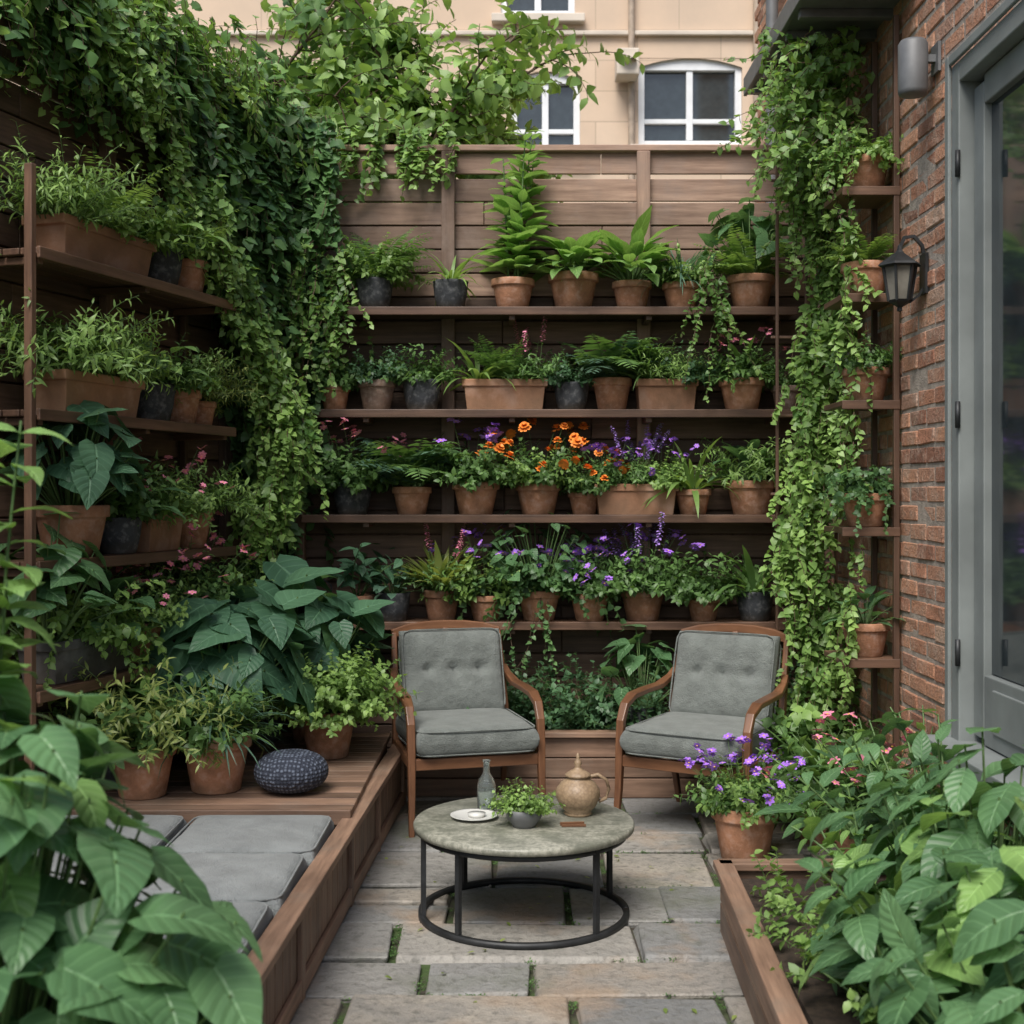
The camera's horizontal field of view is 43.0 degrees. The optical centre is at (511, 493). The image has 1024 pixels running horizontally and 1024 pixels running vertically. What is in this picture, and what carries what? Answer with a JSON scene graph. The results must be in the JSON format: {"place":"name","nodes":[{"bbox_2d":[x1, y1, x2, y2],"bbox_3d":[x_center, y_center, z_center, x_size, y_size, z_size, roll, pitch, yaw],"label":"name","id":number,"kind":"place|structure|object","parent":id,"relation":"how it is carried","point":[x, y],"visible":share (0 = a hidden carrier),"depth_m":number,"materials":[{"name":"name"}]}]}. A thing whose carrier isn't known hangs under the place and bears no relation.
{"place":"outdoors","nodes":[
{"label":"outdoors","id":0,"kind":"place"},
{"bbox_2d":[148,664,293,794],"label":"potted grass","id":1,"kind":"object","parent":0,"point":[225,776],"depth_m":5.35,"materials":[{"name":"plant"}]},
{"bbox_2d":[289,796,836,1023],"bbox_3d":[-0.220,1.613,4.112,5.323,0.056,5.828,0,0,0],"label":"stone paving","id":2,"kind":"structure","parent":0,"point":[597,982],"depth_m":4.63,"materials":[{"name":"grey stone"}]},
{"bbox_2d":[0,421,73,725],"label":"broadleaf shrub","id":3,"kind":"object","parent":2,"relation":"on","point":[20,587],"visible":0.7,"depth_m":2.88,"materials":[{"name":"green plant"}]},
{"bbox_2d":[0,720,165,1023],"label":"hydrangea bush","id":4,"kind":"object","parent":2,"relation":"on","point":[90,806],"visible":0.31,"depth_m":2.33,"materials":[{"name":"green plant"}]},
{"bbox_2d":[0,163,235,770],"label":"wall plant shelf","id":5,"kind":"object","parent":2,"relation":"on","point":[30,260],"depth_m":5.19,"materials":[{"name":"brown wood"}]},
{"bbox_2d":[0,400,152,557],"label":"potted philodendron","id":6,"kind":"object","parent":5,"relation":"on","point":[87,470],"visible":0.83,"depth_m":5.16,"materials":[{"name":"plant"}]},
{"bbox_2d":[0,511,175,695],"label":"potted philodendron","id":7,"kind":"object","parent":5,"relation":"on","point":[93,634],"visible":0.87,"depth_m":5.14,"materials":[{"name":"plant"}]},
{"bbox_2d":[0,287,189,417],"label":"potted feathery shrub","id":8,"kind":"object","parent":5,"relation":"on","point":[105,372],"visible":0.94,"depth_m":5.16,"materials":[{"name":"green plant"}]},
{"bbox_2d":[0,119,214,276],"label":"potted rosemary","id":9,"kind":"object","parent":5,"relation":"on","point":[93,224],"visible":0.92,"depth_m":5.22,"materials":[{"name":"plant"}]},
{"bbox_2d":[61,460,193,553],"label":"potted herb","id":10,"kind":"object","parent":5,"relation":"on","point":[121,533],"visible":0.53,"depth_m":5.52,"materials":[{"name":"plant"}]},
{"bbox_2d":[89,548,207,664],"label":"potted herb","id":11,"kind":"object","parent":5,"relation":"on","point":[163,604],"visible":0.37,"depth_m":5.64,"materials":[{"name":"plant"}]},
{"bbox_2d":[109,437,235,551],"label":"potted plant","id":12,"kind":"object","parent":5,"relation":"on","point":[161,537],"visible":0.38,"depth_m":5.76,"materials":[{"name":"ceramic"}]},
{"bbox_2d":[136,333,223,420],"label":"potted broadleaf plant","id":13,"kind":"object","parent":5,"relation":"on","point":[157,404],"visible":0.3,"depth_m":5.77,"materials":[{"name":"green plant"}]},
{"bbox_2d":[116,510,275,642],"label":"potted pink flowers","id":14,"kind":"object","parent":5,"relation":"on","point":[207,587],"visible":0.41,"depth_m":6.02,"materials":[{"name":"green plant"}]},
{"bbox_2d":[138,450,276,548],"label":"potted feathery shrub","id":15,"kind":"object","parent":5,"relation":"on","point":[203,516],"visible":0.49,"depth_m":6.07,"materials":[{"name":"green plant"}]},
{"bbox_2d":[0,675,263,1023],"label":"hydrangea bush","id":16,"kind":"object","parent":2,"relation":"on","point":[96,948],"visible":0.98,"depth_m":2.31,"materials":[{"name":"green plant"}]},
{"bbox_2d":[0,0,273,775],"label":"side fence","id":17,"kind":"object","parent":2,"relation":"on","point":[19,106],"visible":0.13,"depth_m":5.56,"materials":[{"name":"brown wood"}]},
{"bbox_2d":[0,0,336,578],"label":"climbing ivy","id":18,"kind":"object","parent":17,"relation":"attached to","point":[263,227],"visible":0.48,"depth_m":6.47,"materials":[{"name":"green plant"}]},
{"bbox_2d":[0,0,345,180],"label":"fence top vine","id":19,"kind":"object","parent":17,"relation":"attached to","point":[226,71],"visible":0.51,"depth_m":6.23,"materials":[{"name":"green plant"}]},
{"bbox_2d":[50,0,328,584],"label":"trailing vine","id":20,"kind":"object","parent":17,"relation":"attached to","point":[283,446],"visible":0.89,"depth_m":6.31,"materials":[{"name":"green plant"}]},
{"bbox_2d":[253,102,354,558],"bbox_3d":[-1.188,-0.836,7.157,0.636,2.656,0.596,0,0,-25],"label":"climbing ivy","id":21,"kind":"object","parent":17,"relation":"attached to","point":[310,216],"visible":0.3,"depth_m":7.10,"materials":[{"name":"green plant"}]},
{"bbox_2d":[0,733,406,1023],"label":"wooden corner bench","id":22,"kind":"object","parent":2,"relation":"on","point":[285,874],"visible":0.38,"depth_m":4.72,"materials":[{"name":"brown wood"}]},
{"bbox_2d":[36,654,264,799],"bbox_3d":[-1.533,0.936,5.310,1.001,0.607,1.032,0,0,0],"label":"potted herb","id":23,"kind":"object","parent":22,"relation":"on","point":[116,720],"visible":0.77,"depth_m":5.22,"materials":[{"name":"plant"}]},
{"bbox_2d":[127,579,325,763],"bbox_3d":[-1.316,0.814,5.938,0.907,0.852,0.907,0,0,0],"label":"potted philodendron","id":24,"kind":"object","parent":22,"relation":"on","point":[217,632],"visible":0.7,"depth_m":5.71,"materials":[{"name":"plant"}]},
{"bbox_2d":[189,540,365,743],"bbox_3d":[-1.274,0.732,6.527,1.086,1.016,1.081,0,0,0],"label":"potted philodendron","id":25,"kind":"object","parent":22,"relation":"on","point":[285,572],"visible":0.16,"depth_m":6.36,"materials":[{"name":"plant"}]},
{"bbox_2d":[253,749,328,793],"bbox_3d":[-0.920,1.155,5.420,0.310,0.170,0.310,0,0,0],"label":"knitted pouf","id":26,"kind":"object","parent":22,"relation":"on","point":[289,771],"visible":0.99,"depth_m":5.31,"materials":[{"name":"grey fabric"}]},
{"bbox_2d":[264,590,395,744],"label":"potted philodendron","id":27,"kind":"object","parent":22,"relation":"on","point":[366,615],"visible":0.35,"depth_m":6.37,"materials":[{"name":"plant"}]},
{"bbox_2d":[254,641,422,759],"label":"potted boxwood","id":28,"kind":"object","parent":22,"relation":"on","point":[346,701],"visible":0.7,"depth_m":6.02,"materials":[{"name":"plant"}]},
{"bbox_2d":[30,0,391,140],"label":"background tree","id":29,"kind":"object","parent":2,"relation":"on","point":[305,18],"visible":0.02,"depth_m":7.91,"materials":[{"name":"green plant"}]},
{"bbox_2d":[6,0,752,202],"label":"facade","id":30,"kind":"structure","parent":2,"relation":"on","point":[605,122],"depth_m":14.00,"materials":[{"name":"beige stone"}]},
{"bbox_2d":[182,13,752,144],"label":"stone trim","id":31,"kind":"structure","parent":30,"relation":"attached to","point":[563,19],"depth_m":13.94,"materials":[{"name":"beige stone"}]},
{"bbox_2d":[501,0,741,144],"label":"window frames","id":32,"kind":"structure","parent":30,"relation":"attached to","point":[689,67],"depth_m":14.04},
{"bbox_2d":[507,0,733,144],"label":"window glass","id":33,"kind":"object","parent":32,"relation":"in","point":[665,95],"visible":0.21,"depth_m":14.11,"materials":[{"name":"grey glass"}]},
{"bbox_2d":[220,0,644,202],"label":"background tree","id":34,"kind":"object","parent":2,"relation":"on","point":[491,94],"visible":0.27,"depth_m":8.62,"materials":[{"name":"green plant"}]},
{"bbox_2d":[390,620,545,837],"bbox_3d":[-0.254,1.133,6.471,0.686,0.941,0.789,0,0,-15],"label":"wooden armchair","id":35,"kind":"object","parent":2,"relation":"on","point":[451,669],"visible":0.94,"depth_m":6.54,"materials":[{"name":"brown wood"}]},
{"bbox_2d":[413,795,634,950],"bbox_3d":[0.045,1.419,4.950,0.840,0.358,0.840,0,0,0],"label":"round coffee table","id":36,"kind":"object","parent":2,"relation":"on","point":[607,829],"visible":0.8,"depth_m":4.73,"materials":[{"name":"stone"}]},
{"bbox_2d":[480,777,564,828],"bbox_3d":[0.048,1.152,4.877,0.290,0.175,0.287,0,0,30],"label":"potted succulent bowl","id":37,"kind":"object","parent":36,"relation":"on","point":[523,811],"visible":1,"depth_m":4.81,"materials":[{"name":"grey metal"}]},
{"bbox_2d":[556,753,610,817],"bbox_3d":[0.259,1.120,5.026,0.183,0.240,0.172,0,0,41],"label":"ceramic jug","id":38,"kind":"object","parent":36,"relation":"on","point":[578,792],"visible":1,"depth_m":4.98,"materials":[{"name":"beige ceramic"}]},
{"bbox_2d":[274,145,817,751],"bbox_3d":[0.160,-0.189,7.394,3.210,3.578,0.102,0,0,0],"label":"back fence","id":39,"kind":"object","parent":2,"relation":"on","point":[454,221],"visible":0.27,"depth_m":7.39,"materials":[{"name":"brown wood"}]},
{"bbox_2d":[303,120,459,203],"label":"fence top vine","id":40,"kind":"object","parent":39,"relation":"attached to","point":[413,139],"visible":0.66,"depth_m":7.32,"materials":[{"name":"green plant"}]},
{"bbox_2d":[295,277,815,698],"bbox_3d":[0.240,0.200,7.231,2.870,2.800,0.287,0,0,0],"label":"plant shelf","id":41,"kind":"object","parent":2,"relation":"on","point":[646,315],"visible":0.62,"depth_m":7.09,"materials":[{"name":"brown wood"}]},
{"bbox_2d":[272,239,373,398],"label":"trailing vine","id":42,"kind":"object","parent":41,"relation":"attached to","point":[337,307],"visible":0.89,"depth_m":7.01,"materials":[{"name":"green plant"}]},
{"bbox_2d":[306,417,406,514],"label":"potted pink flowers","id":43,"kind":"object","parent":41,"relation":"on","point":[351,496],"visible":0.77,"depth_m":7.10,"materials":[{"name":"green plant"}]},
{"bbox_2d":[331,344,416,408],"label":"potted herb","id":44,"kind":"object","parent":41,"relation":"on","point":[376,392],"visible":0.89,"depth_m":7.13,"materials":[{"name":"green plant"}]},
{"bbox_2d":[315,224,434,306],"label":"potted fern","id":45,"kind":"object","parent":41,"relation":"on","point":[377,276],"visible":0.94,"depth_m":7.11,"materials":[{"name":"green plant"}]},
{"bbox_2d":[339,435,478,514],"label":"potted fern","id":46,"kind":"object","parent":41,"relation":"on","point":[408,468],"visible":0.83,"depth_m":7.09,"materials":[{"name":"green plant"}]},
{"bbox_2d":[370,343,468,408],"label":"potted herb","id":47,"kind":"object","parent":41,"relation":"on","point":[421,390],"visible":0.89,"depth_m":7.13,"materials":[{"name":"plant"}]},
{"bbox_2d":[393,523,494,620],"bbox_3d":[-0.388,0.405,7.209,0.620,0.591,0.625,0,0,44],"label":"potted bromeliad","id":48,"kind":"object","parent":41,"relation":"on","point":[436,573],"visible":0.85,"depth_m":7.11,"materials":[{"name":"plant"}]},
{"bbox_2d":[422,418,534,514],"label":"potted purple flowers","id":49,"kind":"object","parent":41,"relation":"on","point":[476,491],"visible":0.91,"depth_m":7.08,"materials":[{"name":"green plant"}]},
{"bbox_2d":[418,523,550,620],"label":"potted purple flowers","id":50,"kind":"object","parent":41,"relation":"on","point":[480,603],"visible":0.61,"depth_m":7.11,"materials":[{"name":"green plant"}]},
{"bbox_2d":[432,315,575,408],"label":"potted spider plant","id":51,"kind":"object","parent":41,"relation":"on","point":[512,384],"visible":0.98,"depth_m":7.12,"materials":[{"name":"green plant"}]},
{"bbox_2d":[461,127,563,306],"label":"potted tall plant","id":52,"kind":"object","parent":41,"relation":"on","point":[516,211],"visible":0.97,"depth_m":7.16,"materials":[{"name":"green plant"}]},
{"bbox_2d":[475,418,598,514],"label":"potted orange marigolds","id":53,"kind":"object","parent":41,"relation":"on","point":[538,491],"visible":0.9,"depth_m":7.09,"materials":[{"name":"plant"}]},
{"bbox_2d":[448,508,626,640],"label":"potted trailing ivy","id":54,"kind":"object","parent":41,"relation":"on","point":[532,574],"visible":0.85,"depth_m":7.09,"materials":[{"name":"plant"}]},
{"bbox_2d":[510,230,631,306],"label":"potted broadleaf plant","id":55,"kind":"object","parent":41,"relation":"on","point":[573,285],"visible":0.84,"depth_m":7.11,"materials":[{"name":"green plant"}]},
{"bbox_2d":[534,536,645,621],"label":"potted purple flowers","id":56,"kind":"object","parent":41,"relation":"on","point":[597,588],"visible":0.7,"depth_m":7.09,"materials":[{"name":"green plant"}]},
{"bbox_2d":[556,330,679,408],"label":"potted fern","id":57,"kind":"object","parent":41,"relation":"on","point":[610,393],"visible":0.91,"depth_m":7.12,"materials":[{"name":"green plant"}]},
{"bbox_2d":[554,205,692,306],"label":"potted broadleaf plant","id":58,"kind":"object","parent":41,"relation":"on","point":[627,292],"visible":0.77,"depth_m":7.13,"materials":[{"name":"green plant"}]},
{"bbox_2d":[555,420,700,514],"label":"potted purple flowers","id":59,"kind":"object","parent":41,"relation":"on","point":[627,493],"visible":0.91,"depth_m":7.10,"materials":[{"name":"green plant"}]},
{"bbox_2d":[585,512,711,620],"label":"potted lavender","id":60,"kind":"object","parent":41,"relation":"on","point":[648,591],"visible":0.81,"depth_m":7.12,"materials":[{"name":"plant"}]},
{"bbox_2d":[607,333,724,408],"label":"potted grass","id":61,"kind":"object","parent":41,"relation":"on","point":[655,389],"depth_m":7.12,"materials":[{"name":"plant"}]},
{"bbox_2d":[636,240,733,306],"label":"potted grass","id":62,"kind":"object","parent":41,"relation":"on","point":[680,287],"depth_m":7.14,"materials":[{"name":"plant"}]},
{"bbox_2d":[649,545,762,621],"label":"potted herb","id":63,"kind":"object","parent":41,"relation":"on","point":[701,604],"visible":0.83,"depth_m":7.08,"materials":[{"name":"plant"}]},
{"bbox_2d":[680,268,763,405],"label":"trailing vine","id":64,"kind":"object","parent":41,"relation":"hanging from","point":[725,306],"visible":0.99,"depth_m":6.99,"materials":[{"name":"green plant"}]},
{"bbox_2d":[693,327,789,408],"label":"potted plant","id":65,"kind":"object","parent":41,"relation":"on","point":[749,385],"visible":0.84,"depth_m":7.10,"materials":[{"name":"green plant"}]},
{"bbox_2d":[688,436,800,514],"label":"potted broadleaf plant","id":66,"kind":"object","parent":41,"relation":"on","point":[755,486],"visible":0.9,"depth_m":7.09,"materials":[{"name":"green plant"}]},
{"bbox_2d":[694,197,802,306],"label":"potted philodendron","id":67,"kind":"object","parent":41,"relation":"on","point":[751,282],"visible":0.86,"depth_m":7.12,"materials":[{"name":"plant"}]},
{"bbox_2d":[708,545,790,621],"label":"potted spider plant","id":68,"kind":"object","parent":41,"relation":"on","point":[758,607],"visible":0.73,"depth_m":7.12,"materials":[{"name":"green plant"}]},
{"bbox_2d":[390,725,840,797],"bbox_3d":[0.550,1.427,7.065,2.385,0.357,0.540,0,0,0],"label":"back raised planter","id":69,"kind":"object","parent":2,"relation":"on","point":[595,749],"visible":0.12,"depth_m":6.83,"materials":[{"name":"brown wood"}]},
{"bbox_2d":[380,650,820,729],"bbox_3d":[0.575,1.072,7.026,2.594,0.485,0.997,0,0,0],"label":"leafy hedge","id":70,"kind":"object","parent":69,"relation":"on","point":[586,715],"visible":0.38,"depth_m":6.97,"materials":[{"name":"green plant"}]},
{"bbox_2d":[595,624,674,723],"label":"broadleaf plant","id":71,"kind":"object","parent":69,"relation":"on","point":[629,661],"visible":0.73,"depth_m":6.97,"materials":[{"name":"green plant"}]},
{"bbox_2d":[614,623,792,814],"bbox_3d":[0.956,1.133,6.315,0.686,0.941,0.789,0,0,30],"label":"wooden armchair","id":72,"kind":"object","parent":2,"relation":"on","point":[722,685],"visible":0.91,"depth_m":6.36,"materials":[{"name":"brown wood"}]},
{"bbox_2d":[672,733,811,858],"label":"potted purple flowers","id":73,"kind":"object","parent":2,"relation":"on","point":[734,807],"visible":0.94,"depth_m":5.61,"materials":[{"name":"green plant"}]},
{"bbox_2d":[713,859,886,1023],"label":"raised garden planter","id":74,"kind":"object","parent":2,"relation":"on","point":[772,996],"visible":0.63,"depth_m":4.00,"materials":[{"name":"brown wood"}]},
{"bbox_2d":[745,846,917,1023],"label":"ground cover","id":75,"kind":"object","parent":74,"relation":"on","point":[804,942],"visible":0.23,"depth_m":3.95,"materials":[{"name":"green plant"}]},
{"bbox_2d":[791,782,1008,916],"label":"leafy shrub","id":76,"kind":"object","parent":74,"relation":"on","point":[851,855],"visible":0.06,"depth_m":4.23,"materials":[{"name":"green plant"}]},
{"bbox_2d":[794,796,1019,1023],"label":"hosta plant","id":77,"kind":"object","parent":74,"relation":"on","point":[860,932],"visible":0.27,"depth_m":3.25,"materials":[{"name":"green plant"}]},
{"bbox_2d":[797,794,1023,1011],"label":"hosta plant","id":78,"kind":"object","parent":74,"relation":"in","point":[984,884],"visible":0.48,"depth_m":3.00,"materials":[{"name":"green plant"}]},
{"bbox_2d":[801,707,1023,880],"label":"leafy shrub","id":79,"kind":"object","parent":74,"relation":"on","point":[921,748],"visible":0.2,"depth_m":4.37,"materials":[{"name":"green plant"}]},
{"bbox_2d":[805,727,1023,1021],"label":"hosta plant","id":80,"kind":"object","parent":74,"relation":"in","point":[990,807],"visible":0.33,"depth_m":3.54,"materials":[{"name":"green plant"}]},
{"bbox_2d":[857,862,1023,1023],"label":"hosta plant","id":81,"kind":"object","parent":74,"relation":"in","point":[990,938],"visible":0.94,"depth_m":2.80,"materials":[{"name":"green plant"}]},
{"bbox_2d":[728,686,891,821],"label":"flowering plant","id":82,"kind":"object","parent":2,"relation":"on","point":[807,713],"visible":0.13,"depth_m":6.21,"materials":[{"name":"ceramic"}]},
{"bbox_2d":[729,720,894,845],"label":"flowering plant","id":83,"kind":"object","parent":2,"relation":"on","point":[795,749],"visible":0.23,"depth_m":5.86,"materials":[{"name":"green plant"}]},
{"bbox_2d":[771,15,899,780],"bbox_3d":[1.553,-0.325,6.234,0.358,3.750,0.864,0,0,-8],"label":"corner plant shelf","id":84,"kind":"object","parent":2,"relation":"on","point":[874,199],"visible":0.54,"depth_m":5.85,"materials":[{"name":"brown wood"}]},
{"bbox_2d":[711,25,874,227],"bbox_3d":[1.333,-1.746,6.230,0.773,0.951,0.820,0,0,0],"label":"climbing vine","id":85,"kind":"object","parent":84,"relation":"attached to","point":[794,107],"visible":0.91,"depth_m":6.13,"materials":[{"name":"green plant"}]},
{"bbox_2d":[811,119,882,711],"bbox_3d":[1.465,-0.364,5.846,0.252,2.661,0.327,0,0,-36],"label":"climbing vine","id":86,"kind":"object","parent":84,"relation":"attached to","point":[850,625],"visible":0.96,"depth_m":5.83,"materials":[{"name":"green plant"}]},
{"bbox_2d":[799,461,895,536],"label":"potted trailing ivy","id":87,"kind":"object","parent":84,"relation":"on","point":[862,503],"visible":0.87,"depth_m":5.86,"materials":[{"name":"plant"}]},
{"bbox_2d":[805,122,905,199],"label":"potted trailing ivy","id":88,"kind":"object","parent":84,"relation":"on","point":[873,161],"visible":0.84,"depth_m":5.87,"materials":[{"name":"plant"}]},
{"bbox_2d":[816,221,895,292],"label":"potted fern","id":89,"kind":"object","parent":84,"relation":"on","point":[872,270],"visible":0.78,"depth_m":5.88,"materials":[{"name":"green plant"}]},
{"bbox_2d":[821,330,902,399],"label":"potted herb","id":90,"kind":"object","parent":84,"relation":"on","point":[877,363],"visible":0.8,"depth_m":5.88,"materials":[{"name":"plant"}]},
{"bbox_2d":[821,586,904,656],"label":"potted broadleaf plant","id":91,"kind":"object","parent":84,"relation":"on","point":[871,636],"visible":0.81,"depth_m":5.89,"materials":[{"name":"green plant"}]},
{"bbox_2d":[753,711,938,853],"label":"potted pink flowers","id":92,"kind":"object","parent":2,"relation":"on","point":[823,811],"visible":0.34,"depth_m":5.29,"materials":[{"name":"green plant"}]},
{"bbox_2d":[756,705,940,845],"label":"leafy shrub","id":93,"kind":"object","parent":2,"relation":"on","point":[847,750],"visible":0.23,"depth_m":5.07,"materials":[{"name":"green plant"}]},
{"bbox_2d":[760,0,1021,838],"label":"mortar","id":94,"kind":"object","parent":2,"relation":"on","point":[918,380],"depth_m":5.63,"materials":[{"name":"grey concrete"}]},
{"bbox_2d":[754,0,1019,840],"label":"bricks","id":95,"kind":"object","parent":94,"relation":"attached to","point":[936,236],"visible":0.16,"depth_m":5.64,"materials":[{"name":"brown brick"}]},
{"bbox_2d":[742,29,870,744],"bbox_3d":[1.516,-0.393,6.500,0.606,3.893,0.640,0,0,-40],"label":"climbing vine","id":96,"kind":"object","parent":95,"relation":"attached to","point":[795,542],"visible":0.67,"depth_m":6.43,"materials":[{"name":"green plant"}]},
{"bbox_2d":[743,0,899,95],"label":"canopy","id":97,"kind":"object","parent":95,"relation":"attached to","point":[797,18],"visible":0.44,"depth_m":6.13,"materials":[{"name":"grey metal"}]},
{"bbox_2d":[878,235,928,311],"bbox_3d":[1.650,-0.933,5.500,0.204,0.326,0.159,0,0,0],"label":"wall lantern","id":98,"kind":"object","parent":95,"relation":"attached to","point":[899,266],"depth_m":5.47,"materials":[{"name":"black metal"}]},
{"bbox_2d":[898,37,940,98],"bbox_3d":[1.673,-1.755,5.350,0.165,0.230,0.120,0,0,0],"label":"cylinder wall light","id":99,"kind":"object","parent":95,"relation":"attached to","point":[915,58],"visible":1,"depth_m":5.30,"materials":[{"name":"grey metal"}]},
{"bbox_2d":[927,0,1023,786],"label":"door frame","id":100,"kind":"object","parent":95,"relation":"attached to","point":[982,75],"visible":0.92,"depth_m":4.91,"materials":[{"name":"grey wood"}]},
{"bbox_2d":[992,78,1023,685],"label":"door glass","id":101,"kind":"object","parent":100,"relation":"in","point":[1008,385],"visible":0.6,"depth_m":4.65,"materials":[{"name":"grey glass"}]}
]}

